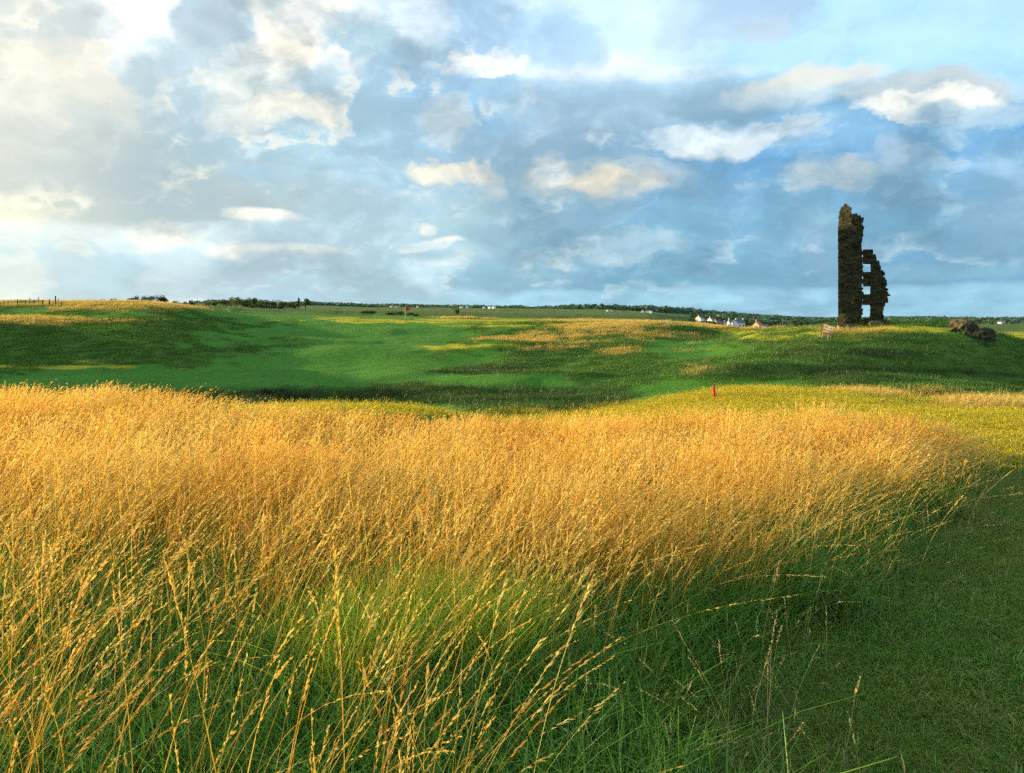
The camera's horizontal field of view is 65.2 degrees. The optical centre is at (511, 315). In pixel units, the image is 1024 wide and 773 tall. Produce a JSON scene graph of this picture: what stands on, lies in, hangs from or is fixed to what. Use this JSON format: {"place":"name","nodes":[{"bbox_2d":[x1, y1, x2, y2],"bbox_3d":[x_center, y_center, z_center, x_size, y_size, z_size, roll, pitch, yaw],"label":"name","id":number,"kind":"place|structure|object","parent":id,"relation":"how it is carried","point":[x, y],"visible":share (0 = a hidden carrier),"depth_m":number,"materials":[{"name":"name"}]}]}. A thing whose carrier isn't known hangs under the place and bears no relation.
{"place":"outdoors","nodes":[
{"label":"outdoors","id":0,"kind":"place"},
{"bbox_2d":[0,302,1023,772],"bbox_3d":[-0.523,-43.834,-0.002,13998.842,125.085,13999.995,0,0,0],"label":"ground","id":1,"kind":"structure","parent":0,"point":[350,346],"depth_m":68.81,"materials":[{"name":"green plant"}]},
{"bbox_2d":[0,296,61,306],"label":"post and wire fence","id":2,"kind":"object","parent":1,"relation":"on","point":[17,300],"visible":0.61,"depth_m":122.73,"materials":[{"name":"brown wood"}]},
{"bbox_2d":[147,295,156,300],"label":"bush","id":3,"kind":"object","parent":1,"relation":"on","point":[151,298],"visible":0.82,"depth_m":170.06,"materials":[{"name":"green plant"}]},
{"bbox_2d":[156,295,165,301],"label":"bush","id":4,"kind":"object","parent":1,"relation":"on","point":[160,297],"visible":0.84,"depth_m":170.24,"materials":[{"name":"green plant"}]},
{"bbox_2d":[232,297,242,305],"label":"windswept tree","id":5,"kind":"object","parent":1,"relation":"on","point":[235,301],"visible":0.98,"depth_m":399.94,"materials":[{"name":"green plant"}]},
{"bbox_2d":[250,298,259,305],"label":"broadleaf tree","id":6,"kind":"object","parent":1,"relation":"on","point":[253,301],"visible":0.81,"depth_m":413.86,"materials":[{"name":"green plant"}]},
{"bbox_2d":[258,299,266,305],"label":"windswept tree","id":7,"kind":"object","parent":1,"relation":"on","point":[263,302],"visible":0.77,"depth_m":402.97,"materials":[{"name":"green plant"}]},
{"bbox_2d":[253,387,272,395],"bbox_3d":[-15.916,4.971,51.053,1.503,0.971,1.903,0,0,-20],"label":"bush","id":8,"kind":"object","parent":1,"relation":"on","point":[265,390],"visible":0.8,"depth_m":50.73,"materials":[{"name":"green plant"}]},
{"bbox_2d":[270,388,296,400],"bbox_3d":[-14.687,5.106,51.158,1.703,1.072,1.475,0,0,-31],"label":"bush","id":9,"kind":"object","parent":1,"relation":"on","point":[277,393],"visible":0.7,"depth_m":50.98,"materials":[{"name":"green plant"}]},
{"bbox_2d":[287,302,293,308],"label":"windswept tree","id":10,"kind":"object","parent":1,"relation":"on","point":[289,305],"visible":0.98,"depth_m":396.08,"materials":[{"name":"green plant"}]},
{"bbox_2d":[283,389,301,398],"bbox_3d":[-14.414,5.232,52.348,1.373,0.887,1.739,0,0,-38],"label":"bush","id":11,"kind":"object","parent":1,"relation":"on","point":[291,392],"visible":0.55,"depth_m":52.16,"materials":[{"name":"green plant"}]},
{"bbox_2d":[298,298,310,308],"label":"broadleaf tree","id":12,"kind":"object","parent":1,"relation":"on","point":[306,300],"visible":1,"depth_m":387.31,"materials":[{"name":"green plant"}]},
{"bbox_2d":[299,392,311,398],"bbox_3d":[-14.042,5.410,53.790,1.026,0.645,1.424,0,0,17],"label":"bush","id":13,"kind":"object","parent":1,"relation":"on","point":[303,395],"visible":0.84,"depth_m":53.78,"materials":[{"name":"green plant"}]},
{"bbox_2d":[190,529,629,734],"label":"yellow green grass","id":14,"kind":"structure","parent":1,"relation":"on","point":[430,628],"depth_m":3.94,"materials":[{"name":"plant"}]},
{"bbox_2d":[0,458,1009,772],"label":"green meadow grass","id":15,"kind":"structure","parent":1,"relation":"on","point":[634,740],"depth_m":3.79,"materials":[{"name":"green plant"}]},
{"bbox_2d":[0,409,1011,772],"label":"tall hay grass","id":16,"kind":"structure","parent":1,"relation":"on","point":[508,513],"depth_m":5.19,"materials":[{"name":"yellow plant"}]},
{"bbox_2d":[0,379,1022,528],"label":"golden hay grass","id":17,"kind":"structure","parent":1,"relation":"on","point":[84,407],"depth_m":10.14,"materials":[{"name":"yellow plant"}]},
{"bbox_2d":[0,303,1023,393],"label":"rough slope grass","id":18,"kind":"structure","parent":1,"relation":"on","point":[593,370],"depth_m":78.00,"materials":[{"name":"green plant"}]},
{"bbox_2d":[0,298,1023,409],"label":"golden fescue grass","id":19,"kind":"structure","parent":1,"relation":"on","point":[964,399],"depth_m":97.45,"materials":[{"name":"yellow plant"}]},
{"bbox_2d":[37,428,1003,498],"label":"green field grass","id":20,"kind":"structure","parent":1,"relation":"on","point":[964,481],"depth_m":10.38,"materials":[{"name":"green plant"}]},
{"bbox_2d":[155,343,1023,416],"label":"dark heath grass","id":21,"kind":"structure","parent":1,"relation":"on","point":[508,396],"depth_m":55.86,"materials":[{"name":"plant"}]},
{"bbox_2d":[188,377,1023,471],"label":"fairway turf grass","id":22,"kind":"structure","parent":1,"relation":"on","point":[1001,421],"depth_m":24.54,"materials":[{"name":"yellow plant"}]},
{"bbox_2d":[188,299,1023,325],"bbox_3d":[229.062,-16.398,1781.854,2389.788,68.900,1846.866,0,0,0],"label":"distant woodland","id":23,"kind":"object","parent":1,"relation":"on","point":[778,319],"visible":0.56,"depth_m":1616.90,"materials":[{"name":"green plant"}]},
{"bbox_2d":[695,315,703,320],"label":"house","id":24,"kind":"structure","parent":1,"relation":"on","point":[699,318],"depth_m":638.10,"materials":[{"name":"white paint"}]},
{"bbox_2d":[712,386,715,398],"bbox_3d":[7.333,2.828,29.000,0.105,0.605,0.105,-5,0,0],"label":"marker post","id":25,"kind":"object","parent":1,"relation":"on","point":[714,392],"visible":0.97,"depth_m":28.96,"materials":[{"name":"red paint"}]},
{"bbox_2d":[731,320,737,326],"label":"house","id":26,"kind":"structure","parent":1,"relation":"on","point":[734,323],"depth_m":582.72,"materials":[{"name":"white paint"}]},
{"bbox_2d":[727,318,744,327],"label":"house","id":27,"kind":"structure","parent":1,"relation":"on","point":[740,322],"depth_m":588.17,"materials":[{"name":"grey stone"}]},
{"bbox_2d":[456,421,1023,772],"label":"stray edge grass","id":28,"kind":"structure","parent":1,"relation":"on","point":[806,673],"depth_m":4.44,"materials":[{"name":"green plant"}]},
{"bbox_2d":[752,320,762,327],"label":"house","id":29,"kind":"structure","parent":1,"relation":"on","point":[756,323],"depth_m":558.43,"materials":[{"name":"beige paint"}]},
{"bbox_2d":[533,451,1023,772],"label":"mown turf grass","id":30,"kind":"structure","parent":1,"relation":"on","point":[938,666],"depth_m":4.16,"materials":[{"name":"green plant"}]},
{"bbox_2d":[819,324,834,338],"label":"timber bench","id":31,"kind":"object","parent":1,"relation":"on","point":[826,332],"visible":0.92,"depth_m":65.80,"materials":[{"name":"beige wood"}]},
{"bbox_2d":[846,324,855,328],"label":"fallen stone","id":32,"kind":"object","parent":1,"relation":"on","point":[851,325],"visible":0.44,"depth_m":71.26,"materials":[{"name":"beige stone"}]},
{"bbox_2d":[838,204,889,326],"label":"ruined tower","id":33,"kind":"structure","parent":1,"relation":"on","point":[851,281],"depth_m":74.43,"materials":[{"name":"brown stone"}]},
{"bbox_2d":[868,320,883,325],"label":"fallen stone","id":34,"kind":"object","parent":1,"relation":"on","point":[873,322],"visible":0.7,"depth_m":73.35,"materials":[{"name":"beige stone"}]},
{"bbox_2d":[949,318,972,331],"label":"masonry boulder","id":35,"kind":"object","parent":1,"relation":"on","point":[958,324],"visible":0.81,"depth_m":66.56,"materials":[{"name":"beige stone"}]},
{"bbox_2d":[969,327,995,342],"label":"masonry boulder","id":36,"kind":"object","parent":1,"relation":"on","point":[985,334],"visible":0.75,"depth_m":65.42,"materials":[{"name":"grey stone"}]},
{"bbox_2d":[0,0,1023,317],"label":"sky","id":37,"kind":"structure","parent":0,"point":[703,154],"materials":[{"name":"blue"}]},
{"bbox_2d":[962,323,979,335],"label":"masonry boulder","id":38,"kind":"object","parent":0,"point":[968,331],"visible":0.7,"depth_m":66.09,"materials":[{"name":"grey stone"}]}
]}

